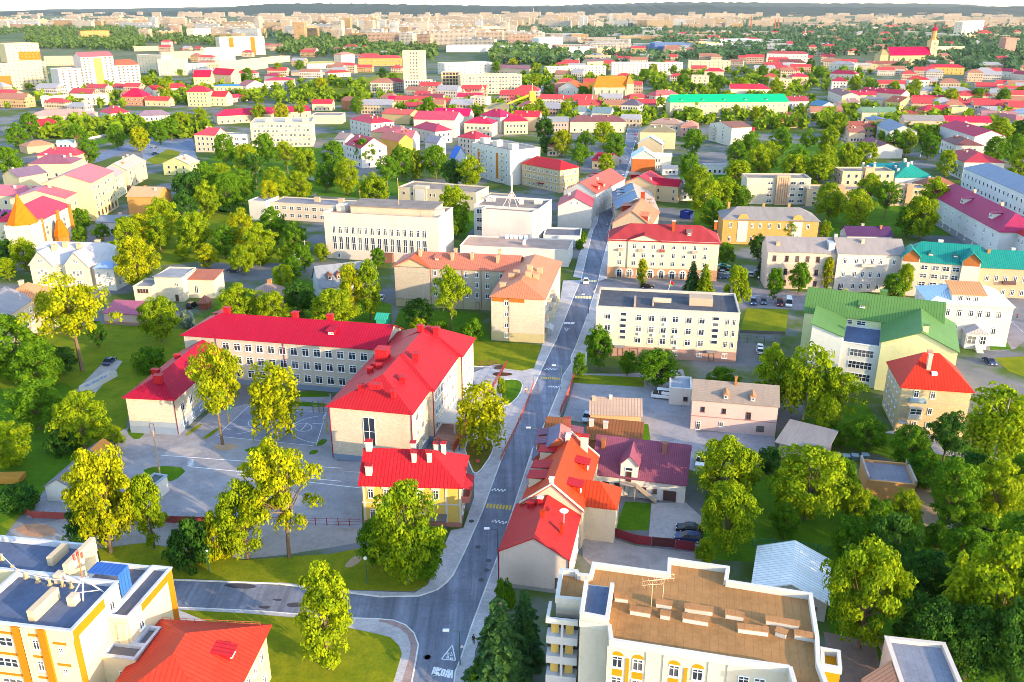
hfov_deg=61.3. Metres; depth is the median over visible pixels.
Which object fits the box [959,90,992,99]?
infill house
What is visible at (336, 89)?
embankment
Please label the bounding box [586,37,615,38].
works hall
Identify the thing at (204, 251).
tree
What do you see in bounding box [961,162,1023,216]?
building
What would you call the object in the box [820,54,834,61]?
infill house
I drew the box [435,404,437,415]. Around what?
window
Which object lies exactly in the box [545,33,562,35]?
works hall
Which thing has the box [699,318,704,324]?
window
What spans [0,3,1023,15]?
hills
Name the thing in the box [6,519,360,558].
forecourt
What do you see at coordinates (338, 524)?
fence
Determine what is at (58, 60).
apartment block
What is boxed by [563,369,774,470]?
car park
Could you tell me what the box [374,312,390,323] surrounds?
container
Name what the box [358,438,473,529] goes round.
house
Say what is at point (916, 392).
window
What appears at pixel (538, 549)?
row house
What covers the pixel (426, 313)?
tree
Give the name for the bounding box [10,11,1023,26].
distant town
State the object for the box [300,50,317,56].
infill house
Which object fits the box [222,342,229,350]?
window
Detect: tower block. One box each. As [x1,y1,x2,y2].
[0,42,48,89]
[50,51,140,92]
[78,30,109,37]
[215,36,265,55]
[402,50,431,92]
[476,26,499,28]
[953,20,984,34]
[998,37,1017,50]
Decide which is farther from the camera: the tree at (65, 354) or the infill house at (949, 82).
the infill house at (949, 82)
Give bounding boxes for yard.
[582,539,702,570]
[649,503,700,545]
[823,631,879,681]
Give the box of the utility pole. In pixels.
[149,430,160,472]
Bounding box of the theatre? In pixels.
[323,178,453,262]
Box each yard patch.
[17,523,56,536]
[127,427,143,438]
[144,466,184,480]
[164,447,200,455]
[186,424,201,434]
[203,427,218,438]
[214,443,237,449]
[245,446,256,451]
[249,392,329,396]
[292,402,325,406]
[309,450,317,454]
[316,439,326,445]
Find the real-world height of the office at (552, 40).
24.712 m
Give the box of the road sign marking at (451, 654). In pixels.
[441,645,455,660]
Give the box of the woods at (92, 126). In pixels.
[4,61,1022,141]
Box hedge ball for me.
[575,239,583,249]
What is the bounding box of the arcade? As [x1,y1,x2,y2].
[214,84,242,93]
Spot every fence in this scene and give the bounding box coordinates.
[23,508,204,522]
[88,134,105,138]
[264,517,359,525]
[318,401,327,412]
[459,360,506,449]
[501,381,533,458]
[560,373,574,413]
[586,366,636,372]
[615,528,651,545]
[652,536,674,547]
[675,539,694,550]
[739,335,784,343]
[740,330,784,334]
[752,538,831,553]
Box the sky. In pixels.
[0,0,1023,10]
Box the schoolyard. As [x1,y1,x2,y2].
[26,394,361,527]
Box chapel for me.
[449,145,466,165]
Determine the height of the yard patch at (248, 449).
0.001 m
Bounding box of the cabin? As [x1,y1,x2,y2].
[680,209,693,218]
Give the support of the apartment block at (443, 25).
on the ground at (974, 369)
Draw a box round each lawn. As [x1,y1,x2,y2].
[0,324,186,534]
[0,383,107,522]
[98,543,444,590]
[180,610,401,681]
[454,211,473,236]
[466,439,492,471]
[473,341,541,370]
[502,379,521,404]
[617,501,650,529]
[643,424,649,439]
[739,308,788,334]
[990,342,1010,349]
[995,356,1023,375]
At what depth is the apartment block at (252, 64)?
1247.60 m
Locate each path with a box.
[886,431,997,458]
[915,476,938,549]
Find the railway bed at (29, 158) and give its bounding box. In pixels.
[0,139,128,164]
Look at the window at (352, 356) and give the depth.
202.63 m
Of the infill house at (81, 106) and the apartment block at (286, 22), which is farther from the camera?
the apartment block at (286, 22)
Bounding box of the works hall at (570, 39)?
[563,37,580,41]
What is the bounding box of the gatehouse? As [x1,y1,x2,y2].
[341,96,362,109]
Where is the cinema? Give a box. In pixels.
[398,181,512,210]
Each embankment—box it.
[287,84,340,98]
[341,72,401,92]
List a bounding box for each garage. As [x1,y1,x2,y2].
[102,299,159,324]
[702,163,737,174]
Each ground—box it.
[0,11,1023,681]
[134,210,312,265]
[177,147,321,214]
[316,178,408,198]
[737,143,860,173]
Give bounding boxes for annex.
[460,234,572,266]
[669,376,691,405]
[861,635,961,681]
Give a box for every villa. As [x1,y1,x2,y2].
[99,105,129,117]
[882,349,974,436]
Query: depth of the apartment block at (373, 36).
1992.94 m
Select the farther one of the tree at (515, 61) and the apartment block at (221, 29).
the apartment block at (221, 29)
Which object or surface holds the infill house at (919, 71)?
on the ground at (974, 369)
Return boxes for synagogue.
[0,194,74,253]
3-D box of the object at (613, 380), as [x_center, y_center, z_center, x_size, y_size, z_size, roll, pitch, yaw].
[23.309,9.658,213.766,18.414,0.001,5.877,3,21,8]
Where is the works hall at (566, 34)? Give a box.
[562,33,582,36]
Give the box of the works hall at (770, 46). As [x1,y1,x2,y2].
[767,44,792,48]
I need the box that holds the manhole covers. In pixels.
[423,520,491,659]
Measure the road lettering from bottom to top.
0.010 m
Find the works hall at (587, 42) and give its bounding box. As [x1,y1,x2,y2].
[585,41,623,44]
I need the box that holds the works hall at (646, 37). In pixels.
[641,35,662,39]
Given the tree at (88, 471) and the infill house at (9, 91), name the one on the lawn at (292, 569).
the tree at (88, 471)
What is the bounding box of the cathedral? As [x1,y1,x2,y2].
[874,24,938,65]
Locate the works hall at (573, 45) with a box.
[556,44,591,46]
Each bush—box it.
[0,481,40,514]
[42,428,84,458]
[130,346,165,375]
[161,516,213,575]
[178,309,194,328]
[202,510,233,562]
[407,318,425,328]
[430,320,450,330]
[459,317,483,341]
[469,662,478,681]
[492,577,515,609]
[496,376,505,392]
[921,520,952,550]
[961,511,999,538]
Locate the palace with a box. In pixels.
[665,94,789,117]
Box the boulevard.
[94,136,197,163]
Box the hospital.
[928,184,1023,250]
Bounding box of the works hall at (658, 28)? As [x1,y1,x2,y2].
[641,27,661,30]
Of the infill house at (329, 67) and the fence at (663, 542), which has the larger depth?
the infill house at (329, 67)
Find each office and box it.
[248,195,356,221]
[441,71,521,93]
[474,174,551,237]
[532,37,562,48]
[741,173,811,204]
[799,286,959,390]
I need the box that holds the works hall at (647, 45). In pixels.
[633,43,649,48]
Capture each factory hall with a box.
[446,45,537,51]
[557,47,595,52]
[650,42,691,49]
[687,41,718,44]
[707,39,760,42]
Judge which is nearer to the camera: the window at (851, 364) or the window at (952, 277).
the window at (851, 364)
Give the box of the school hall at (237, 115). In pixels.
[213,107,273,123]
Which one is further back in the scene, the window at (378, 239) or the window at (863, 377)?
the window at (378, 239)
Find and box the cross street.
[595,281,1023,351]
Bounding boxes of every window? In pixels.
[0,636,13,646]
[0,657,19,667]
[2,677,22,681]
[31,639,40,651]
[37,660,45,672]
[58,647,64,653]
[63,669,69,675]
[109,599,115,610]
[138,616,145,631]
[180,401,184,412]
[188,394,193,404]
[194,286,198,293]
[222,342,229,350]
[233,343,240,351]
[237,369,243,377]
[244,344,251,352]
[246,357,253,364]
[248,370,254,377]
[252,660,258,678]
[256,345,262,352]
[257,358,264,366]
[259,647,264,665]
[262,670,267,681]
[267,346,274,353]
[269,359,275,365]
[279,347,285,354]
[280,360,286,367]
[290,347,297,355]
[291,361,298,368]
[293,374,299,381]
[301,348,309,356]
[303,362,309,369]
[304,375,311,382]
[313,349,320,357]
[314,362,321,370]
[315,376,322,383]
[325,350,332,358]
[326,363,333,371]
[327,377,334,384]
[333,236,336,248]
[336,351,343,359]
[337,364,345,372]
[339,236,343,249]
[339,377,345,385]
[345,236,349,249]
[348,352,355,360]
[349,365,356,373]
[352,237,355,249]
[358,237,362,250]
[360,353,367,361]
[362,417,375,445]
[364,237,368,250]
[367,489,373,498]
[370,509,375,518]
[371,238,374,250]
[377,238,381,248]
[384,238,387,251]
[390,239,394,252]
[397,239,400,252]
[403,240,407,252]
[410,240,413,252]
[415,410,418,422]
[416,230,419,237]
[416,240,420,250]
[416,425,418,437]
[421,403,423,414]
[422,432,425,444]
[423,241,426,250]
[433,490,438,500]
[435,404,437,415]
[438,400,440,411]
[443,378,445,389]
[604,324,609,330]
[605,313,610,319]
[611,655,622,669]
[611,676,621,681]
[616,269,621,276]
[627,269,631,276]
[631,658,642,672]
[635,326,640,332]
[635,337,640,343]
[636,314,641,320]
[647,270,652,277]
[647,338,652,343]
[648,315,654,321]
[648,326,653,332]
[658,270,663,277]
[659,338,664,344]
[660,327,665,333]
[661,316,666,322]
[667,664,679,678]
[669,271,674,278]
[671,328,677,334]
[671,339,676,345]
[672,316,677,322]
[680,271,684,278]
[684,340,689,345]
[685,328,690,334]
[686,317,691,323]
[691,668,702,681]
[697,340,702,346]
[698,329,703,335]
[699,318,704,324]
[738,675,749,681]
[745,412,750,419]
[754,677,765,681]
[756,426,763,431]
[847,360,871,370]
[849,348,873,358]
[849,372,869,381]
[856,320,865,325]
[910,409,921,414]
[913,390,918,397]
[918,281,924,285]
[919,273,926,277]
[921,265,927,269]
[926,408,932,414]
[930,274,937,278]
[930,391,935,399]
[932,266,938,270]
[941,275,947,279]
[942,266,949,271]
[945,309,950,315]
[951,275,957,279]
[952,267,959,271]
[957,309,961,316]
[966,336,976,343]
[969,310,973,316]
[977,311,982,317]
[979,336,986,344]
[986,311,990,317]
[991,327,995,333]
[996,312,1001,318]
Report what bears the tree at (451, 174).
on the ground at (974, 369)
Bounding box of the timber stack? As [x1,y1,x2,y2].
[0,471,25,484]
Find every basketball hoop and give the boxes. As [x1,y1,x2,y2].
[227,405,232,422]
[321,414,327,432]
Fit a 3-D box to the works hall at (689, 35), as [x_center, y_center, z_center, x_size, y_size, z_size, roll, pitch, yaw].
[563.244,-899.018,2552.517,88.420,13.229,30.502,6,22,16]
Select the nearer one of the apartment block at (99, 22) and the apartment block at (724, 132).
the apartment block at (724, 132)
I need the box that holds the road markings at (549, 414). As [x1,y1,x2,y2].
[486,279,596,509]
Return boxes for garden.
[209,279,391,323]
[394,309,490,341]
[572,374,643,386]
[679,174,747,225]
[701,454,1023,681]
[800,404,994,461]
[824,198,950,236]
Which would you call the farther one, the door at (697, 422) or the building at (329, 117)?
the building at (329, 117)
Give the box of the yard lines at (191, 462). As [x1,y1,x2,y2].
[163,455,359,487]
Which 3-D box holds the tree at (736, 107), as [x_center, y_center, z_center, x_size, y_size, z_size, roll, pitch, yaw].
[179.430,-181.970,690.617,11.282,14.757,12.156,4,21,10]
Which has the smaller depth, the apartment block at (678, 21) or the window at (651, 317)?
the window at (651, 317)
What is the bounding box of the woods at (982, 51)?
[496,15,1023,72]
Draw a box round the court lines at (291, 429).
[219,406,326,445]
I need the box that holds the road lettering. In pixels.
[431,667,452,677]
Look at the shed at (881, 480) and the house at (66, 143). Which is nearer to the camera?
the shed at (881, 480)
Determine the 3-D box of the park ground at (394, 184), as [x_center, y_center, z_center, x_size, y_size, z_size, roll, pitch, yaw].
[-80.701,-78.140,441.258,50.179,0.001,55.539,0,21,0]
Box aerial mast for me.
[72,550,103,600]
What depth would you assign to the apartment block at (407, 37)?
1922.18 m
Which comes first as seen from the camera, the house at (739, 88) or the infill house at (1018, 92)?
the infill house at (1018, 92)
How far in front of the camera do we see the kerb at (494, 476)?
156.68 m
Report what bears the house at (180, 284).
on the ground at (974, 369)
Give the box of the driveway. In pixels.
[77,360,121,392]
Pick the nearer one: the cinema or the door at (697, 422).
the door at (697, 422)
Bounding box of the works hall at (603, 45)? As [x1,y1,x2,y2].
[592,43,616,47]
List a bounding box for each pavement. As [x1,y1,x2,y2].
[178,608,410,681]
[278,280,580,595]
[455,293,597,681]
[573,215,597,277]
[599,159,630,280]
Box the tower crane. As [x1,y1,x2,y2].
[507,83,535,107]
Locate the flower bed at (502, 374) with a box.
[493,372,511,375]
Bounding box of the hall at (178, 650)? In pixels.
[115,617,271,681]
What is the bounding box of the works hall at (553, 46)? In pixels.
[551,44,580,48]
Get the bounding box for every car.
[102,357,116,364]
[186,301,198,308]
[226,267,239,272]
[582,410,589,421]
[583,278,588,283]
[640,283,653,287]
[674,530,702,543]
[676,521,702,532]
[695,454,704,466]
[717,266,729,271]
[717,270,729,274]
[717,273,729,278]
[718,263,730,267]
[750,296,756,304]
[756,347,763,353]
[761,297,766,304]
[777,297,782,305]
[981,357,997,365]
[981,525,996,532]
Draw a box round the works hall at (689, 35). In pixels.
[687,34,714,38]
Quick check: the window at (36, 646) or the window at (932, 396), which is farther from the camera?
the window at (932, 396)
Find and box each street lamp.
[363,556,367,583]
[443,629,460,664]
[484,527,497,557]
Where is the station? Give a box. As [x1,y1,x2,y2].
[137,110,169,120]
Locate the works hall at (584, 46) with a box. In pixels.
[569,46,597,47]
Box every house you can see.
[0,82,12,88]
[0,90,21,93]
[0,93,35,107]
[0,184,35,211]
[0,209,11,216]
[0,280,59,355]
[2,164,47,185]
[8,163,126,220]
[19,140,54,153]
[25,118,57,134]
[28,153,82,177]
[28,239,127,290]
[35,83,66,94]
[36,146,88,164]
[43,98,71,108]
[55,139,76,147]
[65,102,93,110]
[69,88,101,93]
[85,84,112,93]
[95,212,130,234]
[109,154,147,185]
[112,83,123,90]
[121,88,150,105]
[123,82,144,90]
[125,185,172,214]
[132,267,224,301]
[144,83,185,95]
[144,96,174,105]
[158,45,173,51]
[161,40,172,45]
[163,154,199,174]
[182,46,192,50]
[186,86,213,106]
[190,53,201,61]
[193,46,203,50]
[193,68,213,72]
[193,70,214,89]
[193,126,226,151]
[198,55,216,61]
[199,61,216,62]
[211,91,232,105]
[213,68,240,83]
[232,94,247,101]
[239,70,258,77]
[239,80,263,91]
[242,50,254,56]
[253,278,284,307]
[264,73,285,78]
[264,76,295,87]
[265,43,273,48]
[267,67,289,75]
[269,44,283,50]
[291,58,307,65]
[299,69,322,77]
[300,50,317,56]
[303,48,318,50]
[306,61,335,68]
[311,99,334,110]
[311,260,377,297]
[325,70,350,76]
[326,64,345,70]
[332,67,348,70]
[334,131,354,156]
[342,62,356,72]
[345,134,386,167]
[349,114,394,136]
[356,64,373,71]
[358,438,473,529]
[361,99,395,113]
[370,78,395,92]
[370,125,408,140]
[379,93,395,98]
[380,131,412,156]
[381,107,417,123]
[388,78,403,90]
[390,65,402,72]
[394,95,428,103]
[395,128,419,151]
[404,102,422,108]
[406,86,431,95]
[413,110,463,137]
[413,121,451,142]
[414,91,432,95]
[417,93,444,98]
[419,82,442,92]
[424,134,445,155]
[432,99,445,107]
[434,107,473,126]
[435,98,451,101]
[436,85,461,97]
[449,98,475,108]
[456,92,483,98]
[457,131,490,153]
[461,85,484,93]
[464,116,496,136]
[480,108,513,133]
[483,85,487,95]
[484,102,509,111]
[493,55,509,63]
[497,495,580,592]
[499,90,530,102]
[503,114,527,133]
[509,96,516,106]
[514,85,540,96]
[514,110,541,130]
[517,100,534,108]
[519,431,621,548]
[521,156,578,192]
[531,416,583,460]
[540,94,563,102]
[541,116,568,131]
[544,102,563,115]
[547,83,564,87]
[547,140,559,155]
[554,70,570,79]
[557,78,573,82]
[557,189,593,228]
[563,60,579,63]
[563,95,586,103]
[563,168,625,215]
[568,63,585,65]
[569,114,625,131]
[571,69,585,81]
[572,105,591,114]
[574,94,592,98]
[577,99,601,107]
[583,78,595,81]
[589,394,642,421]
[591,106,614,114]
[592,94,597,99]
[592,152,619,168]
[594,434,691,503]
[600,93,622,100]
[603,60,614,69]
[604,100,626,109]
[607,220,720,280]
[611,198,659,228]
[612,182,658,219]
[617,56,629,61]
[617,73,628,76]
[621,99,643,112]
[621,114,641,127]
[622,93,647,100]
[625,170,683,202]
[630,57,647,61]
[631,46,645,52]
[631,146,671,171]
[633,81,642,93]
[636,99,656,108]
[637,134,664,152]
[638,124,675,148]
[646,89,677,106]
[650,117,683,135]
[662,54,677,61]
[663,46,680,52]
[664,45,680,47]
[670,73,688,80]
[680,120,697,136]
[680,177,705,200]
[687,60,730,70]
[690,376,779,436]
[691,65,706,73]
[691,75,708,88]
[699,53,715,59]
[704,68,724,76]
[710,54,721,59]
[717,202,820,243]
[728,83,769,93]
[730,59,744,65]
[738,55,745,61]
[745,54,764,63]
[753,65,775,71]
[760,234,904,291]
[763,73,775,81]
[764,62,781,65]
[766,51,807,62]
[768,57,788,61]
[768,78,791,88]
[775,65,789,73]
[779,59,805,63]
[779,68,793,77]
[782,62,793,66]
[786,95,809,111]
[788,72,808,84]
[790,64,811,73]
[792,67,800,73]
[807,106,843,119]
[808,45,816,50]
[809,99,834,105]
[814,52,823,55]
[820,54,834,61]
[823,58,840,66]
[827,87,860,101]
[828,61,857,71]
[829,70,858,80]
[830,77,847,89]
[833,98,860,105]
[839,223,893,237]
[841,59,857,62]
[841,90,876,101]
[841,125,865,141]
[845,49,856,54]
[846,120,875,137]
[854,137,903,157]
[856,106,896,120]
[857,62,871,71]
[861,87,909,97]
[861,158,932,183]
[863,96,887,106]
[865,60,907,70]
[865,116,886,122]
[875,67,894,75]
[875,118,916,142]
[876,80,902,87]
[882,66,905,74]
[885,84,905,89]
[885,95,909,110]
[896,239,983,295]
[899,70,916,79]
[899,115,944,126]
[901,110,923,114]
[906,75,929,86]
[908,97,932,107]
[910,94,961,100]
[912,67,934,75]
[913,176,954,190]
[916,104,949,113]
[919,86,969,94]
[924,69,943,78]
[925,64,964,74]
[926,60,936,65]
[926,77,937,86]
[932,97,949,104]
[936,53,950,58]
[938,78,960,86]
[939,120,1005,152]
[939,135,983,152]
[941,101,965,106]
[941,147,1005,179]
[943,114,991,126]
[947,105,967,114]
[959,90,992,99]
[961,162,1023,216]
[963,69,983,81]
[966,98,988,100]
[970,99,1004,107]
[972,82,996,90]
[974,107,990,115]
[978,67,993,70]
[978,247,1023,297]
[979,62,1002,67]
[980,106,1002,110]
[980,110,1016,115]
[982,71,1001,79]
[988,88,1014,97]
[989,111,1023,122]
[991,67,1016,76]
[995,56,1006,64]
[995,80,1006,85]
[995,86,1019,88]
[1001,99,1021,100]
[1004,80,1023,85]
[1005,101,1023,108]
[1010,96,1023,100]
[1011,70,1023,79]
[1011,90,1023,95]
[1012,108,1023,116]
[1015,82,1023,85]
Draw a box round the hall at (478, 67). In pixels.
[438,61,493,73]
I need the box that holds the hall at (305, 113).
[272,105,310,116]
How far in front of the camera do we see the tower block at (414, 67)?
922.97 m
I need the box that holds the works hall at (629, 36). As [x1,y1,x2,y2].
[619,35,640,38]
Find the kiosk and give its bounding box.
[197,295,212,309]
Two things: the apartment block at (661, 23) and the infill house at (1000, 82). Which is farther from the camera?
the apartment block at (661, 23)
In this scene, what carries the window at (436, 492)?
in the house at (445, 477)
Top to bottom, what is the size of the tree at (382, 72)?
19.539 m
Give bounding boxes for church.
[558,76,633,96]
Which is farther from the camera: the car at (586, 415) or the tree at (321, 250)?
the tree at (321, 250)
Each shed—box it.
[42,438,118,501]
[146,473,168,507]
[290,70,326,75]
[543,227,581,246]
[544,416,563,427]
[585,417,643,449]
[660,165,678,174]
[751,540,830,621]
[775,419,838,468]
[858,455,917,503]
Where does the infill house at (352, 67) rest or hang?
on the ground at (974, 369)
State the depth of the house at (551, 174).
434.17 m
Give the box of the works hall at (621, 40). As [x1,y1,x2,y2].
[594,39,630,42]
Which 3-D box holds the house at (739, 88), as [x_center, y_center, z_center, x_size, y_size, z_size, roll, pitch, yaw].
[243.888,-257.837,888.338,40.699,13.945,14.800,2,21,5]
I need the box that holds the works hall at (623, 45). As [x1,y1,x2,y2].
[589,43,631,47]
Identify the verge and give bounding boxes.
[91,133,133,144]
[146,149,180,163]
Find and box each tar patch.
[224,583,256,588]
[287,602,300,606]
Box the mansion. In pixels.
[914,280,1015,352]
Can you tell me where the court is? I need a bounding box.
[217,405,327,446]
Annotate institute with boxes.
[0,535,179,681]
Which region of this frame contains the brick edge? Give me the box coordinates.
[379,619,417,681]
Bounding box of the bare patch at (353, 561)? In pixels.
[345,555,360,566]
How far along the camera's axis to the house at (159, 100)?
806.40 m
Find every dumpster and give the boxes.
[842,453,850,459]
[851,453,859,460]
[861,452,869,458]
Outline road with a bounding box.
[174,127,638,681]
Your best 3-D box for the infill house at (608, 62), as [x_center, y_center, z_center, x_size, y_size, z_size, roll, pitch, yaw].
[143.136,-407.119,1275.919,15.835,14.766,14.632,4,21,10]
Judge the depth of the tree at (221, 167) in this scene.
417.65 m
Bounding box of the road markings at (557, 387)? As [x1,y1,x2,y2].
[491,280,1022,523]
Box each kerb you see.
[174,579,378,596]
[178,607,418,681]
[379,129,627,596]
[453,135,637,681]
[464,438,493,473]
[501,379,522,405]
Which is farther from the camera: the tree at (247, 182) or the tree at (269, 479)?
the tree at (247, 182)
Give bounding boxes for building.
[40,93,109,106]
[311,112,345,123]
[358,55,401,65]
[496,64,530,74]
[571,55,610,62]
[582,58,611,64]
[589,47,619,53]
[937,46,964,50]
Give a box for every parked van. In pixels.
[651,387,668,398]
[785,295,791,306]
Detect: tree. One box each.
[0,146,23,172]
[0,238,13,259]
[0,257,16,280]
[0,313,52,380]
[0,378,63,430]
[0,420,33,469]
[4,122,30,147]
[7,236,37,271]
[9,340,66,387]
[14,271,122,370]
[17,112,40,137]
[44,346,77,374]
[44,389,111,448]
[61,443,135,552]
[61,506,106,542]
[63,123,88,146]
[71,225,87,241]
[72,207,91,230]
[78,136,100,163]
[87,320,106,347]
[90,223,111,242]
[96,425,126,445]
[105,124,126,149]
[107,239,121,245]
[112,216,140,242]
[112,234,161,285]
[122,213,159,243]
[126,472,168,548]
[128,126,150,151]
[136,295,181,341]
[140,75,152,86]
[142,196,180,237]
[144,214,171,251]
[149,120,168,144]
[157,80,170,95]
[161,117,181,139]
[169,188,200,223]
[170,171,205,207]
[172,111,190,126]
[172,243,189,260]
[174,210,213,252]
[185,341,244,444]
[189,107,207,123]
[192,160,219,196]
[193,180,221,217]
[194,242,218,268]
[205,477,269,559]
[208,162,230,187]
[210,224,236,257]
[212,132,236,163]
[212,172,244,212]
[216,282,262,314]
[225,207,254,249]
[227,244,256,274]
[228,169,258,204]
[232,143,261,175]
[237,436,325,557]
[238,152,268,188]
[241,222,279,265]
[242,67,252,79]
[247,360,302,440]
[250,103,265,117]
[251,132,277,164]
[252,290,291,316]
[255,206,289,244]
[257,180,281,198]
[262,166,293,196]
[271,264,294,286]
[273,62,281,69]
[273,103,288,116]
[274,140,296,173]
[276,245,294,265]
[280,220,306,249]
[282,255,302,282]
[282,279,315,317]
[286,170,312,197]
[291,147,318,179]
[293,99,305,116]
[293,559,354,669]
[294,60,304,69]
[294,244,315,272]
[308,288,362,321]
[313,243,331,261]
[314,160,336,191]
[315,77,327,88]
[319,140,344,169]
[332,157,359,194]
[338,261,366,319]
[349,96,363,114]
[353,138,376,160]
[354,258,381,319]
[356,516,386,566]
[357,171,389,198]
[365,478,447,585]
[370,247,386,267]
[375,154,399,192]
[376,67,388,77]
[388,72,397,77]
[391,144,413,180]
[402,297,434,325]
[403,148,424,178]
[412,525,445,580]
[420,96,436,110]
[422,144,446,179]
[430,264,471,331]
[439,185,469,219]
[440,158,463,183]
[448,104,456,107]
[453,207,470,237]
[455,153,485,184]
[455,380,508,454]
[460,598,535,681]
[491,60,499,72]
[508,57,517,64]
[510,589,546,677]
[523,103,535,110]
[529,73,541,86]
[530,62,539,72]
[533,98,548,115]
[534,115,553,140]
[537,78,548,88]
[538,136,553,153]
[542,81,555,93]
[550,129,572,156]
[557,101,572,113]
[567,142,594,174]
[572,130,596,148]
[572,352,587,378]
[577,86,588,93]
[584,323,612,369]
[592,121,614,148]
[598,153,614,171]
[603,132,626,156]
[618,350,638,375]
[633,347,681,386]
[636,258,648,284]
[639,68,649,82]
[648,63,657,73]
[667,65,680,73]
[677,73,690,87]
[679,152,698,176]
[681,128,706,153]
[681,261,699,290]
[684,164,713,199]
[691,177,723,217]
[693,434,766,495]
[694,264,714,291]
[694,536,716,562]
[697,480,763,556]
[698,196,726,230]
[700,84,711,93]
[705,366,742,381]
[707,72,716,82]
[710,175,741,207]
[713,75,725,89]
[718,242,735,262]
[723,159,750,190]
[723,265,751,304]
[725,138,748,161]
[730,104,742,118]
[731,185,754,206]
[734,77,746,83]
[741,130,762,162]
[746,143,771,172]
[748,233,764,260]
[749,106,760,120]
[752,342,793,403]
[754,252,761,279]
[757,64,768,76]
[758,140,781,172]
[758,446,782,473]
[762,443,850,520]
[767,267,784,299]
[768,126,792,154]
[768,502,801,539]
[769,77,783,93]
[779,154,808,173]
[780,341,836,420]
[784,221,797,236]
[787,147,810,174]
[787,262,812,293]
[796,127,819,149]
[805,154,834,184]
[806,58,815,68]
[812,67,824,78]
[812,181,848,220]
[813,397,843,428]
[816,144,838,180]
[816,366,869,420]
[817,220,833,236]
[818,125,842,153]
[819,533,918,648]
[821,256,834,287]
[828,112,849,136]
[828,513,875,562]
[831,422,854,447]
[831,457,861,496]
[835,142,863,166]
[839,188,878,225]
[839,484,873,517]
[848,75,862,90]
[850,172,882,207]
[850,414,888,453]
[851,141,879,165]
[854,495,895,528]
[860,512,925,566]
[864,79,880,87]
[871,179,904,219]
[882,273,908,296]
[883,129,907,150]
[887,80,901,89]
[887,424,933,462]
[891,590,965,655]
[892,203,923,236]
[892,487,924,524]
[897,128,919,155]
[897,263,915,296]
[898,549,953,609]
[902,195,941,239]
[904,634,924,638]
[905,449,942,488]
[908,78,922,92]
[915,176,949,213]
[917,132,941,159]
[921,456,986,522]
[926,410,967,460]
[926,550,971,663]
[934,149,958,177]
[939,525,993,568]
[940,598,1008,681]
[945,88,959,99]
[947,529,1023,654]
[951,450,1002,486]
[961,381,1023,466]
[971,87,987,97]
[971,457,1023,522]
[981,596,1023,681]
[983,136,1011,160]
[990,117,1011,136]
[992,510,1023,545]
[996,87,1012,99]
[1003,133,1023,164]
[1006,149,1023,175]
[1007,452,1023,492]
[1008,550,1023,585]
[1012,119,1023,137]
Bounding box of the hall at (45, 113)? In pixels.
[32,109,97,119]
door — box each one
[626,471,631,481]
[663,490,675,501]
[695,421,700,429]
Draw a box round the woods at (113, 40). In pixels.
[0,23,569,64]
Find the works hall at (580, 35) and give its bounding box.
[571,34,588,37]
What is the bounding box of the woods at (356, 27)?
[21,16,722,37]
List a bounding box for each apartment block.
[0,20,9,27]
[0,20,15,23]
[10,23,33,27]
[15,19,39,25]
[31,18,46,22]
[44,56,73,65]
[53,20,72,27]
[72,20,94,27]
[94,20,103,26]
[105,17,119,23]
[119,22,144,26]
[132,20,158,24]
[133,46,158,50]
[135,24,157,28]
[137,54,171,73]
[138,28,152,37]
[148,16,158,27]
[155,30,176,36]
[157,59,188,75]
[159,51,203,58]
[164,24,170,30]
[170,24,182,34]
[186,22,213,28]
[186,28,210,38]
[188,63,206,72]
[194,23,219,27]
[201,26,235,32]
[204,47,235,61]
[207,58,267,71]
[211,32,244,36]
[222,21,249,24]
[222,24,254,27]
[226,116,315,147]
[232,27,261,35]
[254,17,262,27]
[260,27,266,37]
[261,56,289,63]
[265,21,293,25]
[272,26,281,31]
[281,19,291,34]
[284,25,292,32]
[292,20,311,24]
[293,21,306,38]
[306,24,316,27]
[307,27,319,36]
[311,23,331,26]
[318,16,324,23]
[322,28,355,32]
[331,19,344,37]
[331,30,339,38]
[333,52,354,62]
[343,17,351,27]
[345,28,354,36]
[351,32,364,38]
[352,20,358,26]
[364,20,375,32]
[365,28,388,39]
[367,31,417,42]
[372,20,379,28]
[375,19,385,26]
[380,26,409,31]
[389,20,398,31]
[392,248,561,342]
[399,32,416,46]
[411,21,437,23]
[413,28,420,33]
[416,33,433,46]
[417,20,428,32]
[429,30,475,44]
[438,21,448,30]
[448,28,488,30]
[449,23,463,25]
[449,25,479,28]
[453,37,496,44]
[464,23,492,25]
[466,28,507,30]
[470,95,490,105]
[472,137,540,185]
[474,30,508,37]
[475,19,494,25]
[475,20,482,25]
[492,30,503,39]
[495,14,500,25]
[495,25,516,30]
[500,21,509,29]
[501,30,536,39]
[508,33,536,44]
[536,31,544,36]
[544,65,605,76]
[545,20,571,27]
[545,557,841,681]
[579,16,583,27]
[580,16,587,25]
[595,287,740,362]
[596,21,603,26]
[609,13,613,20]
[610,62,682,74]
[614,19,628,26]
[633,19,655,26]
[647,20,673,27]
[673,19,694,24]
[683,23,701,27]
[708,120,751,145]
[714,18,733,23]
[725,15,731,27]
[732,23,742,26]
[804,184,866,206]
[832,167,894,184]
[887,183,924,205]
[903,31,975,36]
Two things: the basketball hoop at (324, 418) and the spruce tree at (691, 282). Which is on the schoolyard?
the basketball hoop at (324, 418)
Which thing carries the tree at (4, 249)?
on the ground at (974, 369)
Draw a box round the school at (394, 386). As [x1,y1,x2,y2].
[122,306,475,461]

